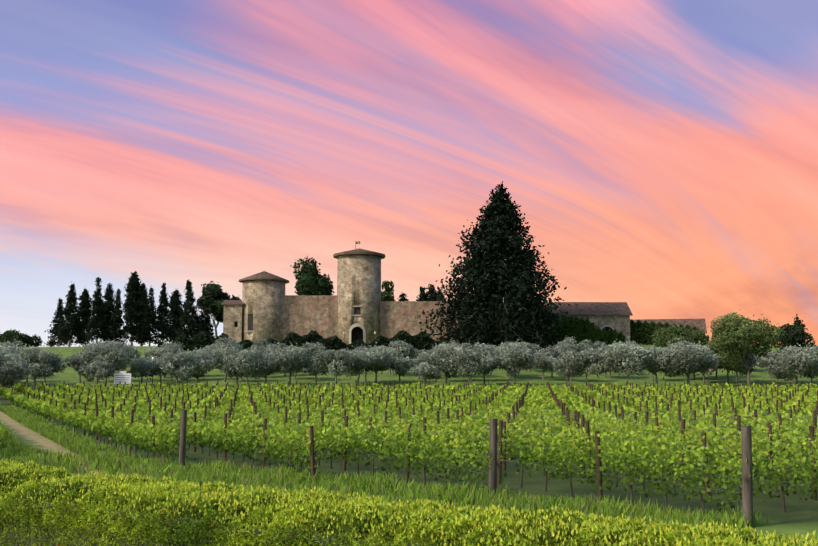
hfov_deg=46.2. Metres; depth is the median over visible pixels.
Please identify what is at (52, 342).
cypress tree
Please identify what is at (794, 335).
tree
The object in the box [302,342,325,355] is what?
olive
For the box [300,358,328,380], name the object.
olive
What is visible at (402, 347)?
olive
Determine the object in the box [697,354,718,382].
tree
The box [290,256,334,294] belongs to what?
tree
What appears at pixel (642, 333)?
low greenery
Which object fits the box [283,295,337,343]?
castle wall
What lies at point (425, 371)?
olive
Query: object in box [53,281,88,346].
cypress tree
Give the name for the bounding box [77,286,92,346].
cypress
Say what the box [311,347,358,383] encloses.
olive
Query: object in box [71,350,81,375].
olive
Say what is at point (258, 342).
olive
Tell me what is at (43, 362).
olive
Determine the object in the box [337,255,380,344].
castle tower
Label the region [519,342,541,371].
olive
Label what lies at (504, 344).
olive
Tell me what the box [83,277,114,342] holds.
cypress tree
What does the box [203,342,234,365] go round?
olive
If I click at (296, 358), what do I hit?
olive
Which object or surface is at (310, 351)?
olive
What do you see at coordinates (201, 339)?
hedge
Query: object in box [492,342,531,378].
olive
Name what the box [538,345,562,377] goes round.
olive
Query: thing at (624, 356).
olive
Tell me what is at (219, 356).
olive
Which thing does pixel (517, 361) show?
olive
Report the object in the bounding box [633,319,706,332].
house roof
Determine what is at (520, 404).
vineyard posts
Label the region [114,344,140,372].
olive
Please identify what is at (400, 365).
olive
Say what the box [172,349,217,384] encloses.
olive
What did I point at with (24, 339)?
holm oak
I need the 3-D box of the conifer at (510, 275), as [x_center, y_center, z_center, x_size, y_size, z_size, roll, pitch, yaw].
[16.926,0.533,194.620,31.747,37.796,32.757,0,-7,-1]
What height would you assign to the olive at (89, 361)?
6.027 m
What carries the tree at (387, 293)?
on the ground at (799, 516)
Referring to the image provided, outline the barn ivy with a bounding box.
[543,314,625,344]
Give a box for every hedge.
[0,459,817,545]
[157,330,557,350]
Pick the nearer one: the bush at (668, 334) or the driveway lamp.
the driveway lamp
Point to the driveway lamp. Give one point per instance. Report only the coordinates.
(153, 358)
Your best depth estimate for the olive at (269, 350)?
151.27 m
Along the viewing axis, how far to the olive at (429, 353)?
133.52 m
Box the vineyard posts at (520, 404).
[3,380,817,500]
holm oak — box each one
[10,333,41,346]
[196,281,240,336]
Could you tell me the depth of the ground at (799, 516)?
29.41 m
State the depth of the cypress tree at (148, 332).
234.14 m
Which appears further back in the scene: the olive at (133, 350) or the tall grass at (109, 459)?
the olive at (133, 350)
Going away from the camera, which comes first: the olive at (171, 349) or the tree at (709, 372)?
the tree at (709, 372)
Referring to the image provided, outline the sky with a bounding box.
[0,0,817,346]
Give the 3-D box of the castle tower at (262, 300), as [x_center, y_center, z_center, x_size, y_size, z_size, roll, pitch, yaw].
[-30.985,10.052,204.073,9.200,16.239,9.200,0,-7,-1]
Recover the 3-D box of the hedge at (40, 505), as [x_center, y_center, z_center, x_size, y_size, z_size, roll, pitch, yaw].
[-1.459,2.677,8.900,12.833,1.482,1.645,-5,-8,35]
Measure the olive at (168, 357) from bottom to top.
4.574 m
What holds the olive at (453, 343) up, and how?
on the ground at (799, 516)
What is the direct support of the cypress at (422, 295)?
on the ground at (799, 516)
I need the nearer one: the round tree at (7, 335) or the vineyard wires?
the vineyard wires
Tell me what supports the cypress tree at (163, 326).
on the ground at (799, 516)
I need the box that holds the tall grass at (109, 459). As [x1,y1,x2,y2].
[0,404,768,529]
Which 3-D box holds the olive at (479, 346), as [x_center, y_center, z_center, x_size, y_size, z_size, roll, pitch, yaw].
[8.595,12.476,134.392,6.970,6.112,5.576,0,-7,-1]
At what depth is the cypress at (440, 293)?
228.46 m
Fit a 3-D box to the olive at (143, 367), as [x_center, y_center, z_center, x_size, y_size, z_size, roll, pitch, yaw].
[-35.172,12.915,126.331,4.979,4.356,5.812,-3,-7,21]
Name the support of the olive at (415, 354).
on the ground at (799, 516)
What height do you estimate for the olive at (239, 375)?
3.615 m
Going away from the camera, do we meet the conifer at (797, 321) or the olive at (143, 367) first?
the olive at (143, 367)
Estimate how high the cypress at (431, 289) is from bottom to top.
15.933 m
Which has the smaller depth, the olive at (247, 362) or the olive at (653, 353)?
the olive at (247, 362)
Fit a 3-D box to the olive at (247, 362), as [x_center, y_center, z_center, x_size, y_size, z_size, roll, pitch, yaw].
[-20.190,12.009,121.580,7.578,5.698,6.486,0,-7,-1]
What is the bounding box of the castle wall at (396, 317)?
[380,301,459,341]
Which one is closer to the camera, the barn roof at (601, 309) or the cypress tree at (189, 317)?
the barn roof at (601, 309)
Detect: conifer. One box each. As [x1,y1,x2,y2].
[414,181,577,349]
[793,314,807,339]
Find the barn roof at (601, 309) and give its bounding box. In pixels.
[544,302,632,315]
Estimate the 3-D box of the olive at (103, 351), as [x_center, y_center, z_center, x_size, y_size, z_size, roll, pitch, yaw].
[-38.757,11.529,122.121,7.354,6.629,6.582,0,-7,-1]
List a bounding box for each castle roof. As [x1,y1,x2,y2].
[239,271,288,283]
[333,248,384,258]
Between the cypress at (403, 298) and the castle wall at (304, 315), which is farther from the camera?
the cypress at (403, 298)
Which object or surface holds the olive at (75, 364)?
on the ground at (799, 516)
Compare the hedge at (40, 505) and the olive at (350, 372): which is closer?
the hedge at (40, 505)
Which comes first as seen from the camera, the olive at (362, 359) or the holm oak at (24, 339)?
the olive at (362, 359)
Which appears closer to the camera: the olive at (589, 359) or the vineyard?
the vineyard
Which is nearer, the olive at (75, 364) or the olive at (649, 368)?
the olive at (649, 368)
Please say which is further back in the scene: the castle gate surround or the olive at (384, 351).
the castle gate surround
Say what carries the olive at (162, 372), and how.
on the ground at (799, 516)
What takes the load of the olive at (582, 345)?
on the ground at (799, 516)
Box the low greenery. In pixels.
[630,319,708,344]
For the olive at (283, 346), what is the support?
on the ground at (799, 516)
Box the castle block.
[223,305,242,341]
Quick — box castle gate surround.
[349,306,365,343]
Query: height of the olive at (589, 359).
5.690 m
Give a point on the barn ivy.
(585, 330)
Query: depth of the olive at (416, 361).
138.73 m
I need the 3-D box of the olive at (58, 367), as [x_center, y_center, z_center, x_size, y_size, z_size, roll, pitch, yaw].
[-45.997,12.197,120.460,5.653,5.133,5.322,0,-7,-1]
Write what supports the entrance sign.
on the ground at (799, 516)
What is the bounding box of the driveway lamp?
[152,356,154,384]
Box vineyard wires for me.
[107,409,817,492]
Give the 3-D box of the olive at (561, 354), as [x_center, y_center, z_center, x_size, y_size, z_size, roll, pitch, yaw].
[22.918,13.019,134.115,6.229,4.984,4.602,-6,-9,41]
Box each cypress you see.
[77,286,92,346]
[100,283,114,335]
[122,271,145,345]
[136,283,148,345]
[168,288,183,341]
[397,292,408,300]
[416,286,426,300]
[426,284,436,300]
[435,289,444,300]
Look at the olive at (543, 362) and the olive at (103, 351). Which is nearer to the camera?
the olive at (103, 351)
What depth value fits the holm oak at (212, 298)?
223.61 m
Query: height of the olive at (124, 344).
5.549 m
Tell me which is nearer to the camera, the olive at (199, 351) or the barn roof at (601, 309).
the olive at (199, 351)
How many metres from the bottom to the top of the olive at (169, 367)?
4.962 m
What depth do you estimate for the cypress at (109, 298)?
236.39 m
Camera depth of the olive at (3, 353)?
114.85 m
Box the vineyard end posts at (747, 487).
[179,410,752,527]
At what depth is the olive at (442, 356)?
123.70 m
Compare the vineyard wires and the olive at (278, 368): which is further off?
the olive at (278, 368)
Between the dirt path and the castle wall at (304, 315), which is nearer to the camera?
the dirt path
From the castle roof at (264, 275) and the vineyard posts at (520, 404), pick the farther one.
the castle roof at (264, 275)
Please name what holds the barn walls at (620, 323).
on the ground at (799, 516)
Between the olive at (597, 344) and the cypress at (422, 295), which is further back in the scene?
the cypress at (422, 295)
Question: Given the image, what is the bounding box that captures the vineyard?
[0,382,817,519]
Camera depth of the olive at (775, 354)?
132.29 m
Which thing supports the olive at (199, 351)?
on the ground at (799, 516)
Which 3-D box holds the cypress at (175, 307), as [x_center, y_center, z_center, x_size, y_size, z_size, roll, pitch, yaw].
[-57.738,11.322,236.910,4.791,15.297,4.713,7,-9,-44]
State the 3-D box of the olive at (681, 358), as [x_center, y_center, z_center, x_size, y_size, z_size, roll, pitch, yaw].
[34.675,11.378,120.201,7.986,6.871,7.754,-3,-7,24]
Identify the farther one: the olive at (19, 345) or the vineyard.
the olive at (19, 345)
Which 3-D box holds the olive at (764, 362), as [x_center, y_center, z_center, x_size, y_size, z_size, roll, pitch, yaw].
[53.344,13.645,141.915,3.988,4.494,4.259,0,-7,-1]
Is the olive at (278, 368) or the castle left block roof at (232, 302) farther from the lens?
the castle left block roof at (232, 302)
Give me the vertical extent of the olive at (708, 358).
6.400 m
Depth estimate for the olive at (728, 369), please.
132.47 m
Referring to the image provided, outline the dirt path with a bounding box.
[0,402,118,475]
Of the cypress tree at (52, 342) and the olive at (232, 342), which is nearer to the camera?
the olive at (232, 342)
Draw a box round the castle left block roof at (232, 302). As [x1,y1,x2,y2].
[221,300,244,304]
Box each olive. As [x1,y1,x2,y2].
[0,339,24,350]
[0,341,38,370]
[0,349,8,361]
[0,349,34,387]
[17,344,62,386]
[22,351,68,382]
[64,354,91,382]
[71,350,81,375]
[75,338,134,386]
[77,360,114,384]
[79,341,107,380]
[106,340,140,358]
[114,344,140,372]
[126,355,162,383]
[140,340,184,376]
[148,356,169,382]
[158,351,195,384]
[158,352,189,380]
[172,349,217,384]
[186,347,207,380]
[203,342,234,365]
[203,346,240,381]
[213,336,243,349]
[221,363,245,383]
[223,346,280,383]
[249,338,272,349]
[252,343,278,355]
[257,353,282,383]
[263,342,296,351]
[273,344,313,384]
[280,356,310,379]
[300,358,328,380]
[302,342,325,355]
[305,345,323,359]
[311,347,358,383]
[344,344,394,382]
[346,348,387,384]
[363,342,396,384]
[380,345,402,375]
[389,340,416,357]
[389,356,414,382]
[402,348,420,358]
[409,356,423,378]
[410,362,440,385]
[415,344,447,381]
[425,341,466,384]
[432,338,464,377]
[452,341,494,380]
[453,346,493,384]
[478,350,500,384]
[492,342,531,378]
[497,346,538,383]
[500,339,523,346]
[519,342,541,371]
[533,352,555,380]
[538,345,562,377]
[552,357,580,382]
[554,336,580,352]
[557,348,588,381]
[558,345,610,380]
[574,339,595,354]
[592,340,605,349]
[595,337,651,384]
[595,343,610,378]
[629,344,667,383]
[644,344,663,380]
[654,337,720,384]
[678,340,713,384]
[705,343,750,382]
[718,344,756,382]
[755,350,776,377]
[761,345,817,384]
[773,343,803,383]
[780,341,817,385]
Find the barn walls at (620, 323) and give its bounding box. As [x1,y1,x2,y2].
[545,315,629,343]
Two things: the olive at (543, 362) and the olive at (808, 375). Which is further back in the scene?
the olive at (543, 362)
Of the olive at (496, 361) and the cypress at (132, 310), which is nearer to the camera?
the olive at (496, 361)
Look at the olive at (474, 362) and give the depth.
122.00 m
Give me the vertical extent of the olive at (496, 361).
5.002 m
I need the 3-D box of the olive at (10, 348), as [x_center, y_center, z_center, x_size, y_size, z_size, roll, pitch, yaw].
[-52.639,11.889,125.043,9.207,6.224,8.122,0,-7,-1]
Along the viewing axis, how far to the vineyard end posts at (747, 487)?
16.16 m
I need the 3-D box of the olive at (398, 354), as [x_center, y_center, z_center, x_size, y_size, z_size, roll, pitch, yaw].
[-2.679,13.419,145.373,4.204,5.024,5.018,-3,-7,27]
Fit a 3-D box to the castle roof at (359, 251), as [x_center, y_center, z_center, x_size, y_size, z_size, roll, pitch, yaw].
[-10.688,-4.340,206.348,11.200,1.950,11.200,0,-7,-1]
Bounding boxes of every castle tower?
[242,280,284,342]
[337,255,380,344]
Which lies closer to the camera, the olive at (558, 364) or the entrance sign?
the entrance sign
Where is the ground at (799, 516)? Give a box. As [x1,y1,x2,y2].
[0,345,817,541]
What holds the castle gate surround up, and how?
attached to the castle tower at (358, 280)
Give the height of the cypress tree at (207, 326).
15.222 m
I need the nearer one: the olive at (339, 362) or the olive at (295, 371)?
the olive at (339, 362)
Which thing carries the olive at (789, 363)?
on the ground at (799, 516)
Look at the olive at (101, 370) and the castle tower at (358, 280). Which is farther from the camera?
the castle tower at (358, 280)
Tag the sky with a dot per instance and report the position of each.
(662, 155)
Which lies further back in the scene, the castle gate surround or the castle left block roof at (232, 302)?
the castle left block roof at (232, 302)
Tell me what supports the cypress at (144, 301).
on the ground at (799, 516)
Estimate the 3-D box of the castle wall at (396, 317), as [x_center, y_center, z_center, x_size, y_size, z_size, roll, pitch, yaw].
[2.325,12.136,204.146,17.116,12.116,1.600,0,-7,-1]
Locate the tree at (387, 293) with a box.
[381,280,395,300]
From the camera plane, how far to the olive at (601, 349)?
140.23 m
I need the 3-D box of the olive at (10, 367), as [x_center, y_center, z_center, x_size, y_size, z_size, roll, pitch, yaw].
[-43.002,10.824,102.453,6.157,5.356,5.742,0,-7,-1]
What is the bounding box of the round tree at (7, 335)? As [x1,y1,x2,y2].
[1,328,23,342]
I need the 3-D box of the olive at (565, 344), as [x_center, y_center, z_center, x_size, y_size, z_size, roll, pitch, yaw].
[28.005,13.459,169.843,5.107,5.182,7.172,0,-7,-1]
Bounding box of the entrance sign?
[112,371,131,386]

